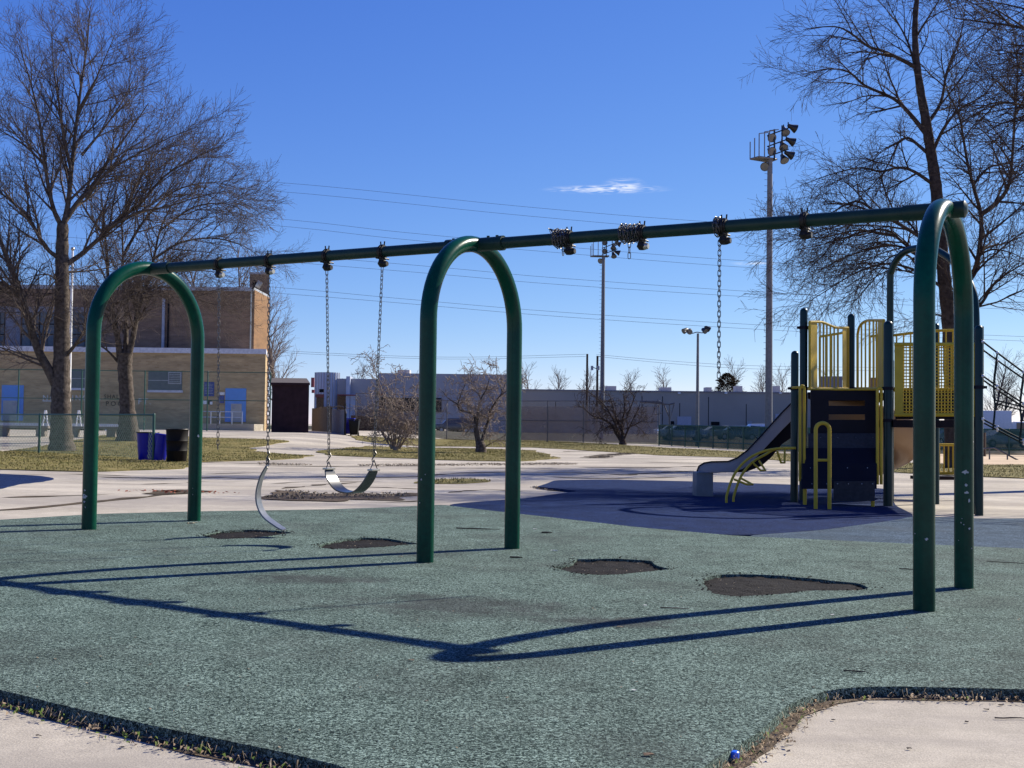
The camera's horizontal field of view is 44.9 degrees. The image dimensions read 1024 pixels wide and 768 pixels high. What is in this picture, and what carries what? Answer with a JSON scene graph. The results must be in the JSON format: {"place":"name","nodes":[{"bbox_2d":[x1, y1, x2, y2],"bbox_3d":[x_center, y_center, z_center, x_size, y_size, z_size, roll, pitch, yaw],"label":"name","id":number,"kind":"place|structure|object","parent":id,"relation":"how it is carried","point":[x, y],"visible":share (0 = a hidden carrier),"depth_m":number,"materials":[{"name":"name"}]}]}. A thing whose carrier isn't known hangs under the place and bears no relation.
{"place":"outdoors","nodes":[
{"label":"outdoors","id":0,"kind":"place"},
{"bbox_2d":[0,435,313,471],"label":"lawn","id":1,"kind":"structure","parent":0,"point":[228,444],"depth_m":38.49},
{"bbox_2d":[0,413,154,459],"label":"chain link fence","id":2,"kind":"object","parent":1,"relation":"on","point":[39,423],"visible":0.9,"depth_m":40.18,"materials":[{"name":"green metal"}]},
{"bbox_2d":[72,426,116,436],"bbox_3d":[-18.892,2.156,55.951,2.400,0.480,0.450,1,-2,0],"label":"stone bench","id":3,"kind":"object","parent":1,"relation":"on","point":[112,430],"visible":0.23,"depth_m":55.77,"materials":[{"name":"stone"}]},
{"bbox_2d":[0,0,289,450],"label":"bare tree","id":4,"kind":"object","parent":1,"relation":"on","point":[57,372],"visible":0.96,"depth_m":45.51,"materials":[{"name":"brown plant"}]},
{"bbox_2d":[136,432,159,459],"bbox_3d":[-10.641,1.812,36.202,0.664,0.822,0.664,1,-2,0],"label":"trash bin","id":5,"kind":"object","parent":1,"relation":"on","point":[143,445],"visible":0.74,"depth_m":35.94,"materials":[{"name":"blue plastic"}]},
{"bbox_2d":[154,433,165,459],"bbox_3d":[-10.079,1.825,35.740,0.482,0.816,0.455,1,-2,0],"label":"trash bin","id":6,"kind":"object","parent":1,"relation":"on","point":[160,447],"visible":0.71,"depth_m":35.57,"materials":[{"name":"blue plastic"}]},
{"bbox_2d":[10,100,310,440],"bbox_3d":[-15.340,-4.789,53.817,13.717,14.779,7.902,1,-2,0],"label":"bare tree","id":7,"kind":"object","parent":1,"relation":"on","point":[123,358],"visible":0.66,"depth_m":53.41,"materials":[{"name":"brown plant"}]},
{"bbox_2d":[165,429,188,461],"bbox_3d":[-9.396,1.722,34.779,0.664,0.934,0.664,1,-2,0],"label":"trash bin","id":8,"kind":"object","parent":1,"relation":"on","point":[176,444],"visible":0.95,"depth_m":34.53,"materials":[{"name":"paint"}]},
{"bbox_2d":[331,403,346,434],"bbox_3d":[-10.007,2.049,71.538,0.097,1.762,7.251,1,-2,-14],"label":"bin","id":9,"kind":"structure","parent":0,"point":[338,420],"depth_m":71.38,"materials":[{"name":"grey metal"}]},
{"bbox_2d":[316,446,559,460],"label":"lawn","id":10,"kind":"structure","parent":0,"point":[407,456],"depth_m":46.88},
{"bbox_2d":[347,344,418,450],"bbox_3d":[-5.072,0.708,52.277,3.865,4.878,3.049,1,-2,0],"label":"multi stem shrub","id":11,"kind":"object","parent":10,"relation":"on","point":[396,427],"visible":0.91,"depth_m":52.27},
{"bbox_2d":[436,353,531,451],"bbox_3d":[-1.347,0.829,51.572,4.366,4.294,2.510,1,-2,0],"label":"twisted shrub tree","id":12,"kind":"object","parent":10,"relation":"on","point":[480,446],"visible":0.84,"depth_m":51.44,"materials":[{"name":"brown plant"}]},
{"bbox_2d":[414,479,489,483],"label":"lawn","id":13,"kind":"structure","parent":0,"point":[468,481],"depth_m":24.52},
{"bbox_2d":[0,165,995,239],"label":"power line","id":14,"kind":"object","parent":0,"point":[453,199],"visible":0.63,"depth_m":150.84,"materials":[{"name":"metal"}]},
{"bbox_2d":[2,173,1011,248],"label":"power line","id":15,"kind":"object","parent":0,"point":[472,210],"visible":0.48,"depth_m":150.80,"materials":[{"name":"metal"}]},
{"bbox_2d":[3,239,1019,309],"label":"power line","id":16,"kind":"object","parent":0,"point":[571,285],"visible":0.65,"depth_m":150.49,"materials":[{"name":"metal"}]},
{"bbox_2d":[0,424,1023,767],"bbox_3d":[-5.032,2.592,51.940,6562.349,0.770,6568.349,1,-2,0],"label":"ground","id":17,"kind":"structure","parent":0,"point":[890,732],"depth_m":14.88,"materials":[{"name":"concrete"}]},
{"bbox_2d":[0,425,49,436],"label":"stone bench","id":18,"kind":"object","parent":17,"relation":"on","point":[8,426],"visible":0.52,"depth_m":55.77,"materials":[{"name":"concrete"}]},
{"bbox_2d":[0,474,53,488],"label":"blue rubber surface","id":19,"kind":"object","parent":17,"relation":"on","point":[8,480],"visible":0.94,"depth_m":22.97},
{"bbox_2d":[1,423,117,429],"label":"wall","id":20,"kind":"structure","parent":17,"relation":"on","point":[35,424],"depth_m":67.95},
{"bbox_2d":[70,247,74,400],"bbox_3d":[-22.108,-2.260,62.104,0.200,9.247,0.200,1,-2,0],"label":"flagpole","id":21,"kind":"object","parent":17,"relation":"on","point":[71,297],"visible":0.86,"depth_m":62.10,"materials":[{"name":"metal"}]},
{"bbox_2d":[0,493,186,509],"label":"paving crack","id":22,"kind":"object","parent":17,"relation":"on","point":[122,498],"visible":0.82,"depth_m":14.30,"materials":[{"name":"concrete"}]},
{"bbox_2d":[0,272,268,430],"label":"brick building","id":23,"kind":"structure","parent":17,"relation":"on","point":[165,348],"depth_m":83.08,"materials":[{"name":"brown brick"}]},
{"bbox_2d":[0,312,4,345],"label":"upper window","id":24,"kind":"structure","parent":23,"relation":"in","point":[2,320],"depth_m":88.70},
{"bbox_2d":[1,385,23,420],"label":"blue door","id":25,"kind":"structure","parent":23,"relation":"in","point":[8,392],"depth_m":82.94,"materials":[{"name":"paint"}]},
{"bbox_2d":[21,312,39,345],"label":"upper window","id":26,"kind":"structure","parent":23,"relation":"in","point":[26,341],"depth_m":88.68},
{"bbox_2d":[39,312,53,345],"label":"upper window","id":27,"kind":"structure","parent":23,"relation":"in","point":[49,341],"depth_m":88.70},
{"bbox_2d":[71,369,84,389],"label":"lower window","id":28,"kind":"structure","parent":23,"relation":"in","point":[74,379],"depth_m":83.01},
{"bbox_2d":[72,312,85,345],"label":"upper window","id":29,"kind":"structure","parent":23,"relation":"in","point":[74,333],"depth_m":88.70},
{"bbox_2d":[147,372,182,392],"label":"lower window","id":30,"kind":"structure","parent":23,"relation":"in","point":[159,377],"depth_m":82.99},
{"bbox_2d":[225,388,245,421],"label":"blue door","id":31,"kind":"structure","parent":23,"relation":"in","point":[241,393],"depth_m":82.94,"materials":[{"name":"paint"}]},
{"bbox_2d":[0,369,270,430],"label":"tall chain link fence","id":32,"kind":"object","parent":17,"relation":"on","point":[81,398],"visible":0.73,"depth_m":73.35,"materials":[{"name":"green metal"}]},
{"bbox_2d":[0,702,291,767],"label":"dirt strip","id":33,"kind":"object","parent":17,"relation":"on","point":[252,762],"visible":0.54,"depth_m":4.11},
{"bbox_2d":[1,701,301,767],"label":"green weeds","id":34,"kind":"object","parent":33,"relation":"on","point":[123,734],"visible":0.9,"depth_m":4.14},
{"bbox_2d":[0,697,303,767],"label":"leaf litter","id":35,"kind":"object","parent":33,"relation":"on","point":[119,729],"visible":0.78,"depth_m":4.15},
{"bbox_2d":[0,698,316,767],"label":"dead straw","id":36,"kind":"object","parent":33,"relation":"on","point":[270,763],"visible":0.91,"depth_m":4.16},
{"bbox_2d":[145,489,207,493],"bbox_3d":[-4.524,1.472,16.971,0.732,0.027,1.650,1,-2,0],"label":"bare soil patch","id":37,"kind":"object","parent":17,"relation":"on","point":[163,492],"visible":0.66,"depth_m":16.72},
{"bbox_2d":[117,489,235,493],"bbox_3d":[-4.485,1.448,16.721,1.632,0.037,0.815,1,-2,0],"label":"red leaf pile","id":38,"kind":"object","parent":17,"relation":"on","point":[174,491],"visible":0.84,"depth_m":16.77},
{"bbox_2d":[147,221,217,286],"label":"distant bare tree","id":39,"kind":"object","parent":17,"relation":"on","point":[193,280],"visible":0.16,"depth_m":117.23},
{"bbox_2d":[115,477,265,479],"bbox_3d":[-6.579,1.878,24.830,3.574,0.001,0.968,1,-2,0],"label":"paving crack","id":40,"kind":"object","parent":17,"relation":"on","point":[170,478],"visible":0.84,"depth_m":24.71,"materials":[{"name":"concrete"}]},
{"bbox_2d":[203,423,262,430],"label":"entrance ramp","id":41,"kind":"structure","parent":17,"relation":"on","point":[230,427],"depth_m":79.84,"materials":[{"name":"concrete"}]},
{"bbox_2d":[203,411,242,423],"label":"ramp railing","id":42,"kind":"object","parent":41,"relation":"on","point":[224,417],"visible":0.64,"depth_m":80.05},
{"bbox_2d":[271,378,309,432],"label":"storage shed","id":43,"kind":"structure","parent":17,"relation":"on","point":[290,404],"depth_m":69.99,"materials":[{"name":"brown"}]},
{"bbox_2d":[312,406,330,431],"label":"wood fence","id":44,"kind":"object","parent":17,"relation":"on","point":[320,420],"visible":0.73,"depth_m":83.84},
{"bbox_2d":[261,490,416,500],"bbox_3d":[-2.415,1.532,17.030,2.184,0.054,2.945,1,-2,0],"label":"bare soil patch","id":45,"kind":"object","parent":17,"relation":"on","point":[336,498],"visible":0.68,"depth_m":16.50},
{"bbox_2d":[348,419,359,435],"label":"wheeled bin","id":46,"kind":"object","parent":17,"relation":"on","point":[353,427],"visible":1,"depth_m":68.89,"materials":[{"name":"black plastic"}]},
{"bbox_2d":[311,370,522,432],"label":"blue grey store building","id":47,"kind":"structure","parent":17,"relation":"on","point":[343,391],"depth_m":189.89,"materials":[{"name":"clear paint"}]},
{"bbox_2d":[337,396,345,409],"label":"shop window","id":48,"kind":"structure","parent":47,"relation":"in","point":[341,400],"depth_m":188.71,"materials":[{"name":"brown glass"}]},
{"bbox_2d":[379,397,441,411],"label":"shop window","id":49,"kind":"structure","parent":47,"relation":"in","point":[382,398],"depth_m":189.68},
{"bbox_2d":[257,452,631,498],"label":"dead grass","id":50,"kind":"structure","parent":17,"relation":"on","point":[383,494],"depth_m":32.98,"materials":[{"name":"plant"}]},
{"bbox_2d":[322,471,685,477],"bbox_3d":[0.347,2.111,29.219,10.935,0.001,2.755,2,-2,-28],"label":"paving crack","id":51,"kind":"object","parent":17,"relation":"on","point":[561,472],"visible":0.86,"depth_m":29.52,"materials":[{"name":"concrete"}]},
{"bbox_2d":[355,393,659,442],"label":"tall chain link fence","id":52,"kind":"object","parent":17,"relation":"on","point":[564,422],"visible":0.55,"depth_m":89.73,"materials":[{"name":"metal"}]},
{"bbox_2d":[0,505,1023,767],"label":"green rubber surface","id":53,"kind":"object","parent":17,"relation":"on","point":[266,647],"visible":0.9,"depth_m":6.08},
{"bbox_2d":[209,531,280,538],"bbox_3d":[-2.355,1.321,10.766,0.611,0.019,0.936,0,-2,26],"label":"worn patch","id":54,"kind":"object","parent":53,"relation":"on","point":[252,534],"visible":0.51,"depth_m":10.87,"materials":[{"name":"rubber"}]},
{"bbox_2d":[321,540,406,548],"bbox_3d":[-1.269,1.336,10.243,0.679,0.020,1.007,-1,-3,41],"label":"worn patch","id":55,"kind":"object","parent":53,"relation":"on","point":[362,544],"visible":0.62,"depth_m":10.33,"materials":[{"name":"rubber"}]},
{"bbox_2d":[81,198,973,611],"bbox_3d":[-0.285,0.176,9.638,7.291,2.697,1.398,0,-2,30],"label":"swing set","id":56,"kind":"object","parent":53,"relation":"on","point":[935,216],"visible":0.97,"depth_m":9.03,"materials":[{"name":"green paint"}]},
{"bbox_2d":[216,278,220,448],"bbox_3d":[-2.602,-0.186,10.992,0.047,1.536,0.024,0,-2,30],"label":"swing chain","id":57,"kind":"object","parent":56,"relation":"hanging from","point":[218,360],"visible":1,"depth_m":10.99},
{"bbox_2d":[255,274,285,535],"bbox_3d":[-2.063,0.168,10.666,0.349,2.254,0.132,0,-2,30],"label":"broken swing","id":58,"kind":"object","parent":56,"relation":"hanging from","point":[264,514],"visible":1,"depth_m":10.68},
{"bbox_2d":[323,267,383,493],"bbox_3d":[-1.319,-0.032,10.245,0.599,1.864,0.150,0,-2,30],"label":"belt swing","id":59,"kind":"object","parent":56,"relation":"hanging from","point":[334,482],"visible":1,"depth_m":10.20,"materials":[{"name":"black rubber"}]},
{"bbox_2d":[548,228,567,255],"bbox_3d":[0.356,-1.069,9.324,0.188,0.220,0.155,-1,-2,32],"label":"wrapped chain","id":60,"kind":"object","parent":56,"relation":"attached to","point":[560,234],"visible":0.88,"depth_m":9.27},
{"bbox_2d":[614,223,640,258],"bbox_3d":[0.850,-1.042,9.037,0.231,0.269,0.155,-1,-2,32],"label":"wrapped chain","id":61,"kind":"object","parent":56,"relation":"attached to","point":[627,240],"visible":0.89,"depth_m":9.00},
{"bbox_2d":[712,216,720,378],"bbox_3d":[1.447,-0.605,8.670,0.073,1.141,0.151,0,-2,25],"label":"swing chain","id":62,"kind":"object","parent":56,"relation":"hanging from","point":[717,219],"visible":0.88,"depth_m":8.66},
{"bbox_2d":[37,514,1023,747],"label":"pale crumbs","id":63,"kind":"object","parent":53,"relation":"on","point":[463,649],"visible":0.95,"depth_m":5.60,"materials":[{"name":"rubber"}]},
{"bbox_2d":[196,528,882,596],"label":"rubber crumbs","id":64,"kind":"object","parent":53,"relation":"on","point":[323,546],"visible":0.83,"depth_m":9.14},
{"bbox_2d":[561,561,660,574],"bbox_3d":[0.723,1.355,9.077,0.882,0.023,1.090,1,-2,0],"label":"worn patch","id":65,"kind":"object","parent":53,"relation":"on","point":[600,568],"visible":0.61,"depth_m":9.14,"materials":[{"name":"rubber"}]},
{"bbox_2d":[704,577,865,595],"bbox_3d":[1.693,1.362,8.358,1.372,0.027,0.990,2,-2,-27],"label":"worn patch","id":66,"kind":"object","parent":53,"relation":"on","point":[742,586],"visible":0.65,"depth_m":8.36,"materials":[{"name":"rubber"}]},
{"bbox_2d":[603,466,695,467],"bbox_3d":[3.831,2.351,35.035,4.132,0.001,1.003,2,-2,-29],"label":"paving crack","id":67,"kind":"object","parent":17,"relation":"on","point":[644,467],"visible":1,"depth_m":34.71,"materials":[{"name":"concrete"}]},
{"bbox_2d":[522,386,809,427],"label":"grey warehouse","id":68,"kind":"structure","parent":17,"relation":"on","point":[737,406],"depth_m":225.02,"materials":[{"name":"white paint"}]},
{"bbox_2d":[677,416,690,424],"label":"dock door","id":69,"kind":"structure","parent":68,"relation":"in","point":[680,420],"depth_m":224.70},
{"bbox_2d":[450,480,912,535],"bbox_3d":[2.543,1.712,18.653,6.338,0.176,13.228,0,-2,14],"label":"blue rubber surface","id":70,"kind":"object","parent":17,"relation":"on","point":[757,508],"visible":0.73,"depth_m":15.55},
{"bbox_2d":[692,245,1023,515],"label":"play structure","id":71,"kind":"object","parent":70,"relation":"on","point":[860,440],"visible":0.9,"depth_m":17.29,"materials":[{"name":"plastic"}]},
{"bbox_2d":[658,424,1023,454],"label":"windscreen fence","id":72,"kind":"object","parent":17,"relation":"on","point":[738,437],"visible":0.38,"depth_m":72.20,"materials":[{"name":"fabric"}]},
{"bbox_2d":[723,696,1023,767],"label":"dirt strip","id":73,"kind":"object","parent":17,"relation":"on","point":[792,723],"visible":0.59,"depth_m":4.70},
{"bbox_2d":[713,688,1022,767],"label":"dead straw","id":74,"kind":"object","parent":73,"relation":"on","point":[972,694],"visible":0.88,"depth_m":4.57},
{"bbox_2d":[729,691,1016,767],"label":"green weeds","id":75,"kind":"object","parent":73,"relation":"on","point":[800,721],"visible":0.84,"depth_m":4.49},
{"bbox_2d":[727,693,1020,767],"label":"leaf litter","id":76,"kind":"object","parent":73,"relation":"on","point":[811,712],"visible":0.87,"depth_m":4.79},
{"bbox_2d":[752,517,1023,547],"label":"faded blue rubber surface","id":77,"kind":"object","parent":17,"relation":"on","point":[1000,532],"visible":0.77,"depth_m":12.63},
{"bbox_2d":[893,0,1023,258],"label":"bare tree","id":78,"kind":"object","parent":17,"relation":"on","point":[1012,96],"visible":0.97,"depth_m":26.41,"materials":[{"name":"brown plant"}]},
{"bbox_2d":[940,454,1023,464],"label":"infield","id":79,"kind":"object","parent":17,"relation":"on","point":[997,459],"visible":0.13,"depth_m":49.70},
{"bbox_2d":[983,447,1017,459],"bbox_3d":[20.325,3.154,49.930,2.668,1.186,0.070,1,-2,0],"label":"handrail","id":80,"kind":"object","parent":79,"relation":"on","point":[1001,452],"visible":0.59,"depth_m":49.92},
{"bbox_2d":[0,435,1023,482],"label":"grass","id":81,"kind":"structure","parent":0,"point":[365,454],"depth_m":44.08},
{"bbox_2d":[0,0,1023,423],"label":"sky","id":82,"kind":"structure","parent":0,"point":[630,108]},
{"bbox_2d":[7,266,1023,336],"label":"power line","id":83,"kind":"object","parent":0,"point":[540,310],"visible":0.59,"depth_m":150.38,"materials":[{"name":"metal"}]},
{"bbox_2d":[27,273,1012,340],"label":"power line","id":84,"kind":"object","parent":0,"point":[571,317],"visible":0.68,"depth_m":150.36,"materials":[{"name":"metal"}]},
{"bbox_2d":[21,233,1022,304],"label":"power line","id":85,"kind":"object","parent":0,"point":[552,277],"visible":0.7,"depth_m":150.52,"materials":[{"name":"metal"}]},
{"bbox_2d":[25,207,1023,282],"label":"power line","id":86,"kind":"object","parent":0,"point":[530,250],"visible":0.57,"depth_m":150.63,"materials":[{"name":"metal"}]},
{"bbox_2d":[40,201,1023,276],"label":"power line","id":87,"kind":"object","parent":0,"point":[458,237],"visible":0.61,"depth_m":150.69,"materials":[{"name":"metal"}]},
{"bbox_2d":[267,425,798,451],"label":"ball field","id":88,"kind":"structure","parent":0,"point":[449,436],"depth_m":103.12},
{"bbox_2d":[217,214,295,368],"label":"distant bare tree","id":89,"kind":"object","parent":88,"relation":"on","point":[239,276],"visible":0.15,"depth_m":122.68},
{"bbox_2d":[268,283,303,399],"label":"distant bare tree","id":90,"kind":"object","parent":88,"relation":"on","point":[272,361],"visible":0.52,"depth_m":106.88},
{"bbox_2d":[351,415,417,434],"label":"board fence","id":91,"kind":"object","parent":88,"relation":"on","point":[365,429],"visible":0.07,"depth_m":100.68,"materials":[{"name":"brown wood"}]},
{"bbox_2d":[436,418,471,431],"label":"parked car","id":92,"kind":"object","parent":88,"relation":"on","point":[449,424],"visible":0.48,"depth_m":149.00,"materials":[{"name":"grey metal"}]},
{"bbox_2d":[546,365,570,389],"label":"distant bare tree","id":93,"kind":"object","parent":88,"relation":"on","point":[559,383],"visible":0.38,"depth_m":258.65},
{"bbox_2d":[586,354,587,406],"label":"utility pole","id":94,"kind":"object","parent":88,"relation":"on","point":[587,379],"visible":0.42,"depth_m":205.00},
{"bbox_2d":[591,356,599,406],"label":"utility pole","id":95,"kind":"object","parent":88,"relation":"on","point":[597,368],"visible":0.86,"depth_m":199.98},
{"bbox_2d":[590,241,621,406],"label":"stadium light pole","id":96,"kind":"object","parent":88,"relation":"on","point":[602,318],"visible":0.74,"depth_m":121.19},
{"bbox_2d":[620,367,641,389],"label":"distant bare tree","id":97,"kind":"object","parent":88,"relation":"on","point":[630,384],"visible":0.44,"depth_m":262.51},
{"bbox_2d":[639,401,674,424],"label":"backstop frame","id":98,"kind":"object","parent":88,"relation":"on","point":[663,403],"visible":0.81,"depth_m":83.96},
{"bbox_2d":[652,364,673,390],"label":"distant bare tree","id":99,"kind":"object","parent":88,"relation":"on","point":[662,378],"visible":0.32,"depth_m":261.96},
{"bbox_2d":[681,326,710,424],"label":"parking light pole","id":100,"kind":"object","parent":88,"relation":"on","point":[704,330],"visible":1,"depth_m":80.01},
{"bbox_2d":[712,372,746,391],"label":"evergreen tree","id":101,"kind":"object","parent":88,"relation":"on","point":[721,382],"visible":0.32,"depth_m":254.40,"materials":[{"name":"green plant"}]},
{"bbox_2d":[725,357,747,390],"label":"distant bare tree","id":102,"kind":"object","parent":88,"relation":"on","point":[727,365],"visible":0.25,"depth_m":265.08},
{"bbox_2d":[751,366,764,391],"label":"distant bare tree","id":103,"kind":"object","parent":88,"relation":"on","point":[761,384],"visible":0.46,"depth_m":266.26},
{"bbox_2d":[750,122,797,426],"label":"stadium light pole","id":104,"kind":"object","parent":88,"relation":"on","point":[766,164],"visible":0.91,"depth_m":77.18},
{"bbox_2d":[763,363,790,391],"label":"distant bare tree","id":105,"kind":"object","parent":88,"relation":"on","point":[781,380],"visible":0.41,"depth_m":260.37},
{"bbox_2d":[984,367,1021,414],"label":"distant bare tree","id":106,"kind":"object","parent":88,"relation":"on","point":[1006,398],"visible":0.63,"depth_m":140.17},
{"bbox_2d":[983,349,1023,410],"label":"distant bare tree","id":107,"kind":"object","parent":88,"relation":"on","point":[998,376],"visible":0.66,"depth_m":150.05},
{"bbox_2d":[983,410,1023,428],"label":"building","id":108,"kind":"structure","parent":88,"relation":"on","point":[1003,419],"depth_m":118.83,"materials":[{"name":"paint"}]},
{"bbox_2d":[1006,339,1023,420],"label":"distant bare tree","id":109,"kind":"object","parent":88,"relation":"on","point":[1018,393],"visible":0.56,"depth_m":135.02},
{"bbox_2d":[348,435,798,461],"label":"lawn","id":110,"kind":"structure","parent":0,"point":[360,438],"depth_m":64.67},
{"bbox_2d":[350,407,632,441],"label":"hedge stems","id":111,"kind":"object","parent":110,"relation":"on","point":[363,417],"visible":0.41,"depth_m":98.82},
{"bbox_2d":[572,379,660,444],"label":"dark spreading shrub","id":112,"kind":"object","parent":110,"relation":"on","point":[621,437],"visible":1,"depth_m":80.79,"materials":[{"name":"brown plant"}]},
{"bbox_2d":[894,463,1023,478],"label":"lawn","id":113,"kind":"structure","parent":0,"point":[985,472],"depth_m":33.88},
{"bbox_2d":[735,0,1023,467],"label":"bare tree","id":114,"kind":"object","parent":113,"relation":"on","point":[945,297],"visible":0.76,"depth_m":37.43,"materials":[{"name":"brown plant"}]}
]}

